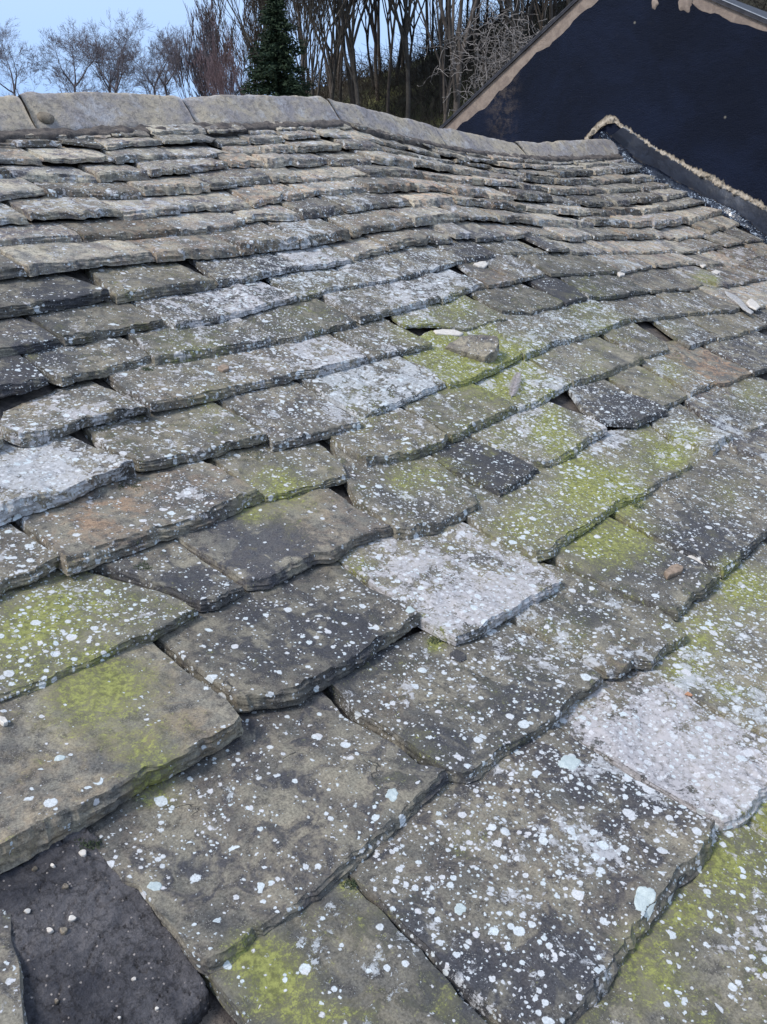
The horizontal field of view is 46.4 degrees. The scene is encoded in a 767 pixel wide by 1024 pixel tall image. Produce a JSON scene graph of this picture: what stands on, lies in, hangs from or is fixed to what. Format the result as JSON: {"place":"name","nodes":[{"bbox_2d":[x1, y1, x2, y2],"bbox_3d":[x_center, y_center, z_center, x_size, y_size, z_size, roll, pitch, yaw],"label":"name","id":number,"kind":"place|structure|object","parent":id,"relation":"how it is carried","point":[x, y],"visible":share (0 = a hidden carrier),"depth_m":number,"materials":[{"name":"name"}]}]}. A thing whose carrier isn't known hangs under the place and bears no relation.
{"place":"outdoors","nodes":[
{"label":"outdoors","id":0,"kind":"place"},
{"bbox_2d":[0,0,562,98],"label":"sky","id":1,"kind":"structure","parent":0,"point":[31,15],"materials":[{"name":"blue"}]},
{"bbox_2d":[307,0,766,127],"bbox_3d":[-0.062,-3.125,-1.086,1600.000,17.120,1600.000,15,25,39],"label":"ground","id":2,"kind":"structure","parent":0,"point":[450,101],"depth_m":37.81,"materials":[{"name":"brown soil"}]},
{"bbox_2d":[0,17,46,95],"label":"bare tree","id":3,"kind":"object","parent":2,"relation":"on","point":[5,59],"visible":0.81,"depth_m":39.30,"materials":[{"name":"brown plant"}]},
{"bbox_2d":[23,20,112,92],"bbox_3d":[-14.052,-17.102,40.909,3.262,10.124,3.942,3,20,13],"label":"bare tree","id":4,"kind":"object","parent":2,"relation":"on","point":[75,84],"visible":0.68,"depth_m":39.93,"materials":[{"name":"brown plant"}]},
{"bbox_2d":[46,9,155,92],"bbox_3d":[-11.690,-16.590,39.463,4.889,10.374,3.950,15,25,39],"label":"bare tree","id":5,"kind":"object","parent":2,"relation":"on","point":[118,71],"visible":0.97,"depth_m":38.23,"materials":[{"name":"grey plant"}]},
{"bbox_2d":[78,39,135,92],"bbox_3d":[-12.301,-16.972,41.117,3.110,9.108,2.907,15,25,39],"label":"bare tree","id":6,"kind":"object","parent":2,"relation":"on","point":[108,86],"visible":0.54,"depth_m":39.87,"materials":[{"name":"brown plant"}]},
{"bbox_2d":[113,21,196,94],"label":"bare tree","id":7,"kind":"object","parent":2,"relation":"on","point":[165,39],"visible":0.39,"depth_m":42.63,"materials":[{"name":"brown plant"}]},
{"bbox_2d":[136,37,193,95],"bbox_3d":[-9.631,-17.118,40.798,3.837,8.124,2.931,69,71,70],"label":"bare tree","id":8,"kind":"object","parent":2,"relation":"on","point":[158,72],"visible":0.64,"depth_m":39.44,"materials":[{"name":"grey plant"}]},
{"bbox_2d":[163,0,231,98],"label":"bare tree","id":9,"kind":"object","parent":2,"relation":"on","point":[206,25],"visible":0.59,"depth_m":34.98,"materials":[{"name":"brown plant"}]},
{"bbox_2d":[183,11,264,95],"bbox_3d":[-5.531,-14.165,32.512,2.865,7.377,2.903,15,25,39],"label":"bare tree","id":10,"kind":"object","parent":2,"relation":"on","point":[221,87],"visible":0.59,"depth_m":31.50,"materials":[{"name":"brown plant"}]},
{"bbox_2d":[198,0,296,93],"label":"bare tree","id":11,"kind":"object","parent":2,"relation":"on","point":[253,35],"visible":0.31,"depth_m":34.24,"materials":[{"name":"brown plant"}]},
{"bbox_2d":[237,0,315,96],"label":"conifer","id":12,"kind":"object","parent":2,"relation":"on","point":[275,66],"visible":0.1,"depth_m":23.95,"materials":[{"name":"green plant"}]},
{"bbox_2d":[213,0,367,96],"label":"woodland tree","id":13,"kind":"object","parent":2,"relation":"on","point":[312,12],"visible":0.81,"depth_m":27.03,"materials":[{"name":"brown plant"}]},
{"bbox_2d":[251,0,333,93],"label":"woodland tree","id":14,"kind":"object","parent":2,"relation":"on","point":[309,58],"visible":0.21,"depth_m":33.03,"materials":[{"name":"brown plant"}]},
{"bbox_2d":[295,1,305,84],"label":"woodland tree","id":15,"kind":"object","parent":2,"relation":"on","point":[299,35],"visible":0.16,"depth_m":45.05,"materials":[{"name":"brown plant"}]},
{"bbox_2d":[287,0,315,95],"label":"woodland tree","id":16,"kind":"object","parent":2,"relation":"on","point":[303,37],"visible":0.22,"depth_m":37.51,"materials":[{"name":"brown plant"}]},
{"bbox_2d":[301,0,337,99],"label":"woodland tree","id":17,"kind":"object","parent":2,"relation":"on","point":[333,73],"visible":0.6,"depth_m":30.14,"materials":[{"name":"brown plant"}]},
{"bbox_2d":[304,0,362,98],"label":"woodland tree","id":18,"kind":"object","parent":2,"relation":"on","point":[328,76],"visible":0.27,"depth_m":32.23,"materials":[{"name":"brown plant"}]},
{"bbox_2d":[336,0,346,89],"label":"woodland tree","id":19,"kind":"object","parent":2,"relation":"on","point":[339,63],"visible":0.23,"depth_m":42.32,"materials":[{"name":"brown plant"}]},
{"bbox_2d":[339,0,344,101],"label":"woodland tree","id":20,"kind":"object","parent":2,"relation":"on","point":[340,81],"visible":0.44,"depth_m":36.12,"materials":[{"name":"brown plant"}]},
{"bbox_2d":[331,0,356,103],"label":"woodland tree","id":21,"kind":"object","parent":2,"relation":"on","point":[349,81],"visible":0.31,"depth_m":36.32,"materials":[{"name":"brown plant"}]},
{"bbox_2d":[328,0,367,105],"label":"woodland tree","id":22,"kind":"object","parent":2,"relation":"on","point":[351,44],"visible":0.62,"depth_m":27.66,"materials":[{"name":"brown plant"}]},
{"bbox_2d":[338,0,359,104],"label":"woodland tree","id":23,"kind":"object","parent":2,"relation":"on","point":[353,92],"visible":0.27,"depth_m":35.24,"materials":[{"name":"brown plant"}]},
{"bbox_2d":[347,0,355,101],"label":"woodland tree","id":24,"kind":"object","parent":2,"relation":"on","point":[349,7],"visible":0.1,"depth_m":37.59,"materials":[{"name":"brown plant"}]},
{"bbox_2d":[356,0,374,90],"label":"woodland tree","id":25,"kind":"object","parent":2,"relation":"on","point":[366,28],"visible":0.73,"depth_m":39.16,"materials":[{"name":"brown plant"}]},
{"bbox_2d":[361,0,379,100],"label":"woodland tree","id":26,"kind":"object","parent":2,"relation":"on","point":[373,22],"visible":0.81,"depth_m":37.69,"materials":[{"name":"brown plant"}]},
{"bbox_2d":[373,0,382,78],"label":"woodland tree","id":27,"kind":"object","parent":2,"relation":"on","point":[378,34],"visible":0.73,"depth_m":41.74,"materials":[{"name":"brown plant"}]},
{"bbox_2d":[0,91,766,1023],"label":"slate roof","id":28,"kind":"structure","parent":2,"relation":"on","point":[272,751],"depth_m":3.03,"materials":[{"name":"stone"}]},
{"bbox_2d":[0,716,7,726],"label":"mortar crumb","id":29,"kind":"object","parent":28,"relation":"on","point":[3,721],"visible":1,"depth_m":2.17,"materials":[{"name":"white stone"}]},
{"bbox_2d":[46,927,53,933],"bbox_3d":[-0.663,0.831,1.777,0.015,0.011,0.012,15,25,39],"label":"grit stone","id":30,"kind":"object","parent":28,"relation":"on","point":[50,930],"visible":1,"depth_m":1.77,"materials":[{"name":"white stone"}]},
{"bbox_2d":[60,927,67,934],"bbox_3d":[-0.637,0.834,1.782,0.016,0.011,0.014,15,25,39],"label":"grit stone","id":31,"kind":"object","parent":28,"relation":"on","point":[63,930],"visible":1,"depth_m":1.78,"materials":[{"name":"stone"}]},
{"bbox_2d":[62,883,68,888],"bbox_3d":[-0.662,0.780,1.859,0.014,0.012,0.012,15,25,39],"label":"grit stone","id":32,"kind":"object","parent":28,"relation":"on","point":[65,886],"visible":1,"depth_m":1.86,"materials":[{"name":"stone"}]},
{"bbox_2d":[68,915,75,921],"bbox_3d":[-0.630,0.823,1.808,0.016,0.012,0.013,8,21,24],"label":"grit stone","id":33,"kind":"object","parent":28,"relation":"on","point":[72,918],"visible":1,"depth_m":1.80,"materials":[{"name":"white stone"}]},
{"bbox_2d":[78,849,85,856],"bbox_3d":[-0.652,0.741,1.941,0.018,0.011,0.016,15,25,39],"label":"grit stone","id":34,"kind":"object","parent":28,"relation":"on","point":[82,852],"visible":1,"depth_m":1.94,"materials":[{"name":"white stone"}]},
{"bbox_2d":[218,364,228,372],"bbox_3d":[-0.729,-0.653,4.078,0.052,0.031,0.066,4,20,15],"label":"pebble","id":35,"kind":"object","parent":28,"relation":"on","point":[222,368],"visible":1,"depth_m":4.06,"materials":[{"name":"brown stone"}]},
{"bbox_2d":[433,329,462,336],"bbox_3d":[0.376,-1.035,5.172,0.192,0.043,0.080,-9,21,-20],"label":"stone chip","id":36,"kind":"object","parent":28,"relation":"on","point":[452,332],"visible":1,"depth_m":5.16,"materials":[{"name":"beige stone"}]},
{"bbox_2d":[450,649,466,661],"bbox_3d":[0.232,0.451,2.792,0.053,0.019,0.056,15,25,39],"label":"slate flake","id":37,"kind":"object","parent":28,"relation":"on","point":[457,655],"visible":1,"depth_m":2.79,"materials":[{"name":"stone"}]},
{"bbox_2d":[445,335,498,362],"bbox_3d":[0.506,-0.908,5.009,0.286,0.151,0.227,9,22,26],"label":"slate fragment","id":38,"kind":"object","parent":28,"relation":"on","point":[483,348],"visible":0.94,"depth_m":4.95,"materials":[{"name":"stone"}]},
{"bbox_2d":[473,261,487,268],"bbox_3d":[0.692,-1.719,6.228,0.073,0.047,0.179,9,22,27],"label":"stone chip","id":39,"kind":"object","parent":28,"relation":"on","point":[482,264],"visible":1,"depth_m":6.18,"materials":[{"name":"beige stone"}]},
{"bbox_2d":[508,372,520,397],"bbox_3d":[0.699,-0.674,4.750,0.061,0.090,0.334,4,20,15],"label":"feather","id":40,"kind":"object","parent":28,"relation":"on","point":[513,387],"visible":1,"depth_m":4.74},
{"bbox_2d":[617,272,624,276],"bbox_3d":[1.908,-1.923,7.200,0.075,0.055,0.233,6,21,20],"label":"stone chip","id":41,"kind":"object","parent":28,"relation":"on","point":[619,274],"visible":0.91,"depth_m":7.14,"materials":[{"name":"beige stone"}]},
{"bbox_2d":[664,563,683,579],"bbox_3d":[1.117,0.230,3.444,0.049,0.032,0.123,15,25,39],"label":"stone chip","id":42,"kind":"object","parent":28,"relation":"on","point":[672,571],"visible":1,"depth_m":3.43,"materials":[{"name":"brown stone"}]},
{"bbox_2d":[687,555,703,564],"bbox_3d":[1.270,0.195,3.612,0.060,0.031,0.065,-12,22,-29],"label":"stone chip","id":43,"kind":"object","parent":28,"relation":"on","point":[694,558],"visible":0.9,"depth_m":3.61,"materials":[{"name":"white stone"}]},
{"bbox_2d":[724,291,753,313],"bbox_3d":[2.972,-1.748,7.455,0.107,0.143,0.512,-3,19,-5],"label":"stone chip","id":44,"kind":"object","parent":28,"relation":"on","point":[739,302],"visible":1,"depth_m":7.45,"materials":[{"name":"grey stone"}]},
{"bbox_2d":[746,298,759,310],"bbox_3d":[3.113,-1.745,7.520,0.117,0.068,0.335,10,22,29],"label":"stone chip","id":45,"kind":"object","parent":28,"relation":"on","point":[751,303],"visible":1,"depth_m":7.47,"materials":[{"name":"beige stone"}]},
{"bbox_2d":[382,0,392,70],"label":"woodland tree","id":46,"kind":"object","parent":2,"relation":"on","point":[387,18],"visible":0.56,"depth_m":43.56,"materials":[{"name":"brown plant"}]},
{"bbox_2d":[386,0,399,113],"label":"woodland tree","id":47,"kind":"object","parent":2,"relation":"on","point":[390,63],"visible":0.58,"depth_m":31.96,"materials":[{"name":"brown plant"}]},
{"bbox_2d":[395,0,407,85],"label":"woodland tree","id":48,"kind":"object","parent":2,"relation":"on","point":[403,20],"visible":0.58,"depth_m":39.24,"materials":[{"name":"brown plant"}]},
{"bbox_2d":[400,41,404,69],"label":"woodland tree","id":49,"kind":"object","parent":2,"relation":"on","point":[402,61],"visible":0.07,"depth_m":43.10,"materials":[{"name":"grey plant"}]},
{"bbox_2d":[388,0,417,118],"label":"woodland tree","id":50,"kind":"object","parent":2,"relation":"on","point":[405,32],"visible":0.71,"depth_m":27.50,"materials":[{"name":"brown plant"}]},
{"bbox_2d":[400,0,424,98],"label":"woodland tree","id":51,"kind":"object","parent":2,"relation":"on","point":[412,33],"visible":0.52,"depth_m":36.47,"materials":[{"name":"brown plant"}]},
{"bbox_2d":[425,0,428,54],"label":"woodland tree","id":52,"kind":"object","parent":2,"relation":"on","point":[426,10],"visible":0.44,"depth_m":46.13,"materials":[{"name":"grey plant"}]},
{"bbox_2d":[429,0,433,61],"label":"woodland tree","id":53,"kind":"object","parent":2,"relation":"on","point":[432,29],"visible":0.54,"depth_m":40.80,"materials":[{"name":"grey plant"}]},
{"bbox_2d":[439,0,442,112],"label":"woodland tree","id":54,"kind":"object","parent":2,"relation":"on","point":[441,77],"visible":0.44,"depth_m":34.47,"materials":[{"name":"brown plant"}]},
{"bbox_2d":[432,0,456,109],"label":"woodland tree","id":55,"kind":"object","parent":2,"relation":"on","point":[434,9],"visible":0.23,"depth_m":33.74,"materials":[{"name":"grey plant"}]},
{"bbox_2d":[445,0,449,54],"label":"woodland tree","id":56,"kind":"object","parent":2,"relation":"on","point":[447,23],"visible":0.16,"depth_m":40.28,"materials":[{"name":"grey plant"}]},
{"bbox_2d":[411,0,488,122],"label":"woodland tree","id":57,"kind":"object","parent":2,"relation":"on","point":[445,95],"visible":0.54,"depth_m":25.69,"materials":[{"name":"grey plant"}]},
{"bbox_2d":[438,0,478,113],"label":"woodland tree","id":58,"kind":"object","parent":2,"relation":"on","point":[449,30],"visible":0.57,"depth_m":24.17,"materials":[{"name":"brown plant"}]},
{"bbox_2d":[466,0,468,56],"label":"woodland tree","id":59,"kind":"object","parent":2,"relation":"on","point":[467,9],"visible":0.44,"depth_m":37.77,"materials":[{"name":"grey plant"}]},
{"bbox_2d":[472,0,477,93],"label":"woodland tree","id":60,"kind":"object","parent":2,"relation":"on","point":[476,60],"visible":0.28,"depth_m":32.20,"materials":[{"name":"brown plant"}]},
{"bbox_2d":[476,0,480,27],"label":"woodland tree","id":61,"kind":"object","parent":2,"relation":"on","point":[479,1],"visible":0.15,"depth_m":42.82,"materials":[{"name":"grey plant"}]},
{"bbox_2d":[417,0,555,115],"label":"tangled shrub","id":62,"kind":"object","parent":2,"relation":"on","point":[510,53],"visible":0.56,"depth_m":21.07,"materials":[{"name":"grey plant"}]},
{"bbox_2d":[503,0,508,65],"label":"woodland tree","id":63,"kind":"object","parent":2,"relation":"on","point":[506,7],"visible":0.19,"depth_m":29.06,"materials":[{"name":"grey plant"}]},
{"bbox_2d":[507,1,515,61],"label":"woodland tree","id":64,"kind":"object","parent":2,"relation":"on","point":[512,29],"visible":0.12,"depth_m":35.27,"materials":[{"name":"grey plant"}]},
{"bbox_2d":[260,0,766,127],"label":"undergrowth","id":65,"kind":"object","parent":2,"relation":"on","point":[415,58],"visible":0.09,"depth_m":38.12,"materials":[{"name":"brown plant"}]},
{"bbox_2d":[497,0,534,50],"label":"woodland tree","id":66,"kind":"object","parent":2,"relation":"on","point":[512,24],"visible":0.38,"depth_m":27.19,"materials":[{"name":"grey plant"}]},
{"bbox_2d":[528,0,534,34],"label":"woodland tree","id":67,"kind":"object","parent":2,"relation":"on","point":[531,18],"visible":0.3,"depth_m":37.82,"materials":[{"name":"grey plant"}]},
{"bbox_2d":[534,0,548,29],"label":"woodland tree","id":68,"kind":"object","parent":2,"relation":"on","point":[544,4],"visible":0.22,"depth_m":32.21,"materials":[{"name":"grey plant"}]},
{"bbox_2d":[549,0,552,22],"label":"woodland tree","id":69,"kind":"object","parent":2,"relation":"on","point":[550,11],"visible":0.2,"depth_m":30.36,"materials":[{"name":"grey plant"}]},
{"bbox_2d":[553,0,556,16],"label":"woodland tree","id":70,"kind":"object","parent":2,"relation":"on","point":[555,5],"visible":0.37,"depth_m":38.28,"materials":[{"name":"grey plant"}]},
{"bbox_2d":[439,0,766,205],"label":"gabled building","id":71,"kind":"structure","parent":2,"relation":"on","point":[686,80],"depth_m":10.83,"materials":[{"name":"black paint"}]},
{"bbox_2d":[585,115,766,244],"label":"wall flashing","id":72,"kind":"object","parent":71,"relation":"attached to","point":[747,212],"depth_m":10.62,"materials":[{"name":"grey metal"}]}
]}

